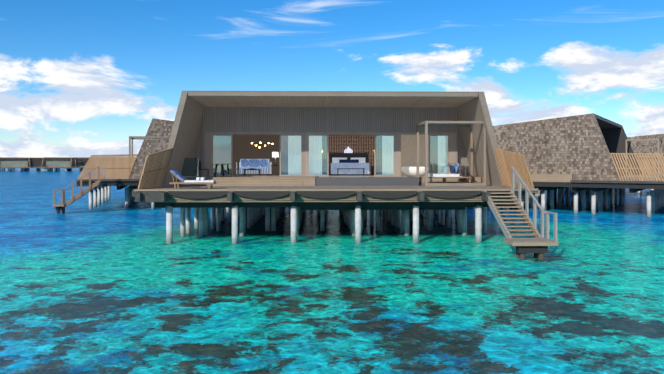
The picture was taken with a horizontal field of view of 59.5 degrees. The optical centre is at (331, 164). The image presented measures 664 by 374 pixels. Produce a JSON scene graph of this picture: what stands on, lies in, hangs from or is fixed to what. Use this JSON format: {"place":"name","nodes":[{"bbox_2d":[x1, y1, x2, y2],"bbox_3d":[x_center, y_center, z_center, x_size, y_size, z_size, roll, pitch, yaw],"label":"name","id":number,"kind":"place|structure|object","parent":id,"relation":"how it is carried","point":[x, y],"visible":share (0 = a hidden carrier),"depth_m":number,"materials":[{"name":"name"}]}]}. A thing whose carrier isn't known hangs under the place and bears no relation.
{"place":"outdoors","nodes":[
{"label":"outdoors","id":0,"kind":"place"},
{"bbox_2d":[32,159,42,165],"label":"wall","id":1,"kind":"structure","parent":0,"point":[36,162],"depth_m":309.36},
{"bbox_2d":[69,166,89,167],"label":"villa deck","id":2,"kind":"structure","parent":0,"point":[77,166],"depth_m":296.69,"materials":[{"name":"grey wood"}]},
{"bbox_2d":[69,157,92,166],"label":"villa hood","id":3,"kind":"object","parent":2,"relation":"on","point":[71,158],"visible":0.19,"depth_m":299.88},
{"bbox_2d":[71,159,89,165],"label":"villa facade","id":4,"kind":"structure","parent":3,"relation":"in","point":[81,162],"depth_m":303.33,"materials":[{"name":"grey glass"}]},
{"bbox_2d":[0,168,663,373],"bbox_3d":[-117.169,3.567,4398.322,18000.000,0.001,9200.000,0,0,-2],"label":"lagoon water","id":5,"kind":"structure","parent":0,"point":[112,285],"depth_m":16.08,"materials":[{"name":"teal liquid"}]},
{"bbox_2d":[0,168,24,171],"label":"stilts","id":6,"kind":"object","parent":5,"relation":"in","point":[22,169],"visible":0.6,"depth_m":304.02,"materials":[{"name":"concrete"}]},
{"bbox_2d":[0,166,31,167],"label":"villa deck","id":7,"kind":"structure","parent":6,"relation":"on","point":[15,167],"depth_m":297.36,"materials":[{"name":"brown wood"}]},
{"bbox_2d":[0,157,32,166],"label":"villa hood","id":8,"kind":"object","parent":7,"relation":"on","point":[30,161],"visible":0.27,"depth_m":301.65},
{"bbox_2d":[0,159,29,165],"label":"villa facade","id":9,"kind":"structure","parent":8,"relation":"in","point":[13,162],"depth_m":303.53,"materials":[{"name":"glass"}]},
{"bbox_2d":[25,168,52,171],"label":"stilts","id":10,"kind":"object","parent":5,"relation":"in","point":[38,169],"visible":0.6,"depth_m":311.07,"materials":[{"name":"concrete"}]},
{"bbox_2d":[41,168,68,171],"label":"stilts","id":11,"kind":"object","parent":5,"relation":"in","point":[56,169],"visible":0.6,"depth_m":298.71,"materials":[{"name":"concrete"}]},
{"bbox_2d":[39,166,69,167],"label":"villa deck","id":12,"kind":"structure","parent":11,"relation":"on","point":[55,167],"depth_m":292.52,"materials":[{"name":"grey wood"}]},
{"bbox_2d":[41,157,76,166],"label":"villa hood","id":13,"kind":"object","parent":12,"relation":"on","point":[43,161],"visible":0.21,"depth_m":297.57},
{"bbox_2d":[45,159,69,165],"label":"villa facade","id":14,"kind":"structure","parent":13,"relation":"in","point":[57,162],"depth_m":300.12,"materials":[{"name":"glass"}]},
{"bbox_2d":[53,166,104,213],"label":"neighbour stairs","id":15,"kind":"structure","parent":5,"relation":"in","point":[62,205],"depth_m":42.15,"materials":[{"name":"brown wood"}]},
{"bbox_2d":[89,186,154,209],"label":"piles","id":16,"kind":"object","parent":5,"relation":"in","point":[98,195],"visible":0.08,"depth_m":49.38,"materials":[{"name":"concrete"}]},
{"bbox_2d":[76,175,139,189],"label":"neighbour deck","id":17,"kind":"structure","parent":16,"relation":"on","point":[120,183],"depth_m":44.35,"materials":[{"name":"grey"}]},
{"bbox_2d":[78,154,137,178],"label":"neighbour screens","id":18,"kind":"object","parent":17,"relation":"on","point":[114,168],"visible":0.65,"depth_m":44.85,"materials":[{"name":"brown wood"}]},
{"bbox_2d":[129,136,163,172],"bbox_3d":[-15.082,-0.563,47.433,2.630,3.340,3.130,0,0,-16],"label":"pergola","id":19,"kind":"object","parent":17,"relation":"on","point":[131,138],"visible":0.29,"depth_m":46.04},
{"bbox_2d":[129,118,173,178],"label":"roof","id":20,"kind":"structure","parent":17,"relation":"on","point":[159,128],"depth_m":46.12,"materials":[{"name":"grey"}]},
{"bbox_2d":[166,205,486,243],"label":"stilts","id":21,"kind":"object","parent":5,"relation":"in","point":[355,219],"visible":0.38,"depth_m":29.98,"materials":[{"name":"white concrete"}]},
{"bbox_2d":[134,176,536,209],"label":"villa deck","id":22,"kind":"structure","parent":21,"relation":"on","point":[294,184],"depth_m":26.54,"materials":[{"name":"brown wood"}]},
{"bbox_2d":[182,158,198,176],"bbox_3d":[-7.819,0.152,32.000,0.920,1.080,0.070,0,0,-2],"label":"glass balustrade","id":23,"kind":"object","parent":22,"relation":"on","point":[190,167],"visible":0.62,"depth_m":31.99,"materials":[{"name":"glass"}]},
{"bbox_2d":[169,170,215,188],"bbox_3d":[-6.387,0.667,26.721,2.000,0.879,0.700,0,0,-2],"label":"sun lounger","id":24,"kind":"object","parent":22,"relation":"on","point":[183,180],"visible":1,"depth_m":26.40,"materials":[{"name":"white fabric"}]},
{"bbox_2d":[199,161,238,176],"bbox_3d":[-6.347,0.254,32.675,2.180,0.884,0.886,0,0,-2],"label":"dining set","id":25,"kind":"object","parent":22,"relation":"on","point":[237,169],"visible":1,"depth_m":32.50,"materials":[{"name":"brown wood"}]},
{"bbox_2d":[163,91,505,186],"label":"roof","id":26,"kind":"structure","parent":22,"relation":"on","point":[188,124],"depth_m":30.42,"materials":[{"name":"wood"}]},
{"bbox_2d":[243,168,260,175],"bbox_3d":[-4.807,0.457,34.967,1.000,0.470,0.500,0,0,-2],"label":"coffee table","id":27,"kind":"object","parent":26,"relation":"in","point":[251,169],"visible":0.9,"depth_m":34.73,"materials":[{"name":"brown wood"}]},
{"bbox_2d":[236,159,271,175],"bbox_3d":[-4.838,0.167,36.116,2.100,1.050,0.900,0,0,-2],"label":"sofa","id":28,"kind":"object","parent":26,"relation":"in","point":[264,166],"visible":1,"depth_m":36.13,"materials":[{"name":"blue fabric"}]},
{"bbox_2d":[270,152,279,175],"bbox_3d":[-3.543,-0.048,36.301,0.600,1.480,0.600,0,0,-2],"label":"table lamp","id":29,"kind":"object","parent":26,"relation":"in","point":[275,154],"visible":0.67,"depth_m":36.12,"materials":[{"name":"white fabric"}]},
{"bbox_2d":[233,134,428,175],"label":"interior wall","id":30,"kind":"structure","parent":26,"relation":"in","point":[244,147],"depth_m":38.46,"materials":[{"name":"brown wood"}]},
{"bbox_2d":[194,107,469,176],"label":"wall","id":31,"kind":"structure","parent":26,"relation":"in","point":[304,132],"depth_m":33.90,"materials":[{"name":"grey wood"}]},
{"bbox_2d":[329,147,373,175],"bbox_3d":[1.120,-0.243,36.831,3.950,1.870,2.910,0,0,-2],"label":"bed","id":32,"kind":"object","parent":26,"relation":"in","point":[348,163],"visible":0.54,"depth_m":37.51,"materials":[{"name":"white fabric"}]},
{"bbox_2d":[401,160,428,174],"bbox_3d":[5.165,0.209,35.634,1.866,0.965,0.823,0,0,-2],"label":"bathtub","id":33,"kind":"object","parent":26,"relation":"in","point":[409,170],"visible":0.69,"depth_m":35.32,"materials":[{"name":"white ceramic"}]},
{"bbox_2d":[145,191,524,198],"bbox_3d":[0.240,1.343,25.727,16.973,0.331,0.102,0,0,-2],"label":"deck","id":34,"kind":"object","parent":22,"relation":"attached to","point":[311,194],"visible":0.81,"depth_m":25.73,"materials":[{"name":"brown wood"}]},
{"bbox_2d":[132,148,539,196],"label":"villa screens","id":35,"kind":"object","parent":22,"relation":"on","point":[154,170],"visible":0.83,"depth_m":27.48,"materials":[{"name":"brown wood"}]},
{"bbox_2d":[428,163,471,182],"bbox_3d":[6.216,0.447,31.060,2.230,1.080,1.360,0,0,-2],"label":"cabana daybed","id":36,"kind":"object","parent":22,"relation":"on","point":[457,170],"visible":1,"depth_m":30.45,"materials":[{"name":"white fabric"}]},
{"bbox_2d":[416,121,485,185],"bbox_3d":[6.292,-0.563,31.012,3.130,3.340,2.630,0,0,-2],"label":"cabana frame","id":37,"kind":"object","parent":22,"relation":"on","point":[426,124],"visible":0.83,"depth_m":29.74,"materials":[{"name":"grey wood"}]},
{"bbox_2d":[484,167,557,259],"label":"water stairs","id":38,"kind":"structure","parent":5,"relation":"in","point":[538,245],"depth_m":23.09,"materials":[{"name":"brown wood"}]},
{"bbox_2d":[503,187,663,216],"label":"stilts","id":39,"kind":"object","parent":5,"relation":"in","point":[655,199],"visible":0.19,"depth_m":46.29,"materials":[{"name":"concrete"}]},
{"bbox_2d":[530,174,663,192],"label":"neighbour deck","id":40,"kind":"structure","parent":39,"relation":"on","point":[542,182],"depth_m":41.31,"materials":[{"name":"grey"}]},
{"bbox_2d":[493,113,641,180],"bbox_3d":[17.188,-1.033,51.819,17.800,5.300,16.339,0,0,33],"label":"villa","id":41,"kind":"object","parent":40,"relation":"on","point":[581,147],"visible":0.34,"depth_m":42.93,"materials":[{"name":"grey"}]},
{"bbox_2d":[610,153,663,180],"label":"neighbour screens","id":42,"kind":"object","parent":40,"relation":"on","point":[647,166],"visible":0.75,"depth_m":39.70,"materials":[{"name":"brown wood"}]},
{"bbox_2d":[626,139,661,176],"bbox_3d":[28.011,-0.563,52.144,2.630,3.340,3.130,0,0,33],"label":"pergola","id":43,"kind":"object","parent":40,"relation":"on","point":[644,140],"visible":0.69,"depth_m":51.26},
{"bbox_2d":[564,187,653,196],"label":"stilts","id":44,"kind":"object","parent":5,"relation":"in","point":[623,191],"visible":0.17,"depth_m":69.20,"materials":[{"name":"concrete"}]},
{"bbox_2d":[0,0,663,157],"label":"sky","id":45,"kind":"structure","parent":0,"point":[79,78],"materials":[{"name":"blue"}]},
{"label":"neighbouring deck","id":46,"kind":"structure","parent":0,"visible":0},
{"bbox_2d":[627,134,663,174],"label":"villa","id":47,"kind":"object","parent":46,"relation":"on","point":[644,147],"depth_m":62.84,"materials":[{"name":"brown"}]}
]}

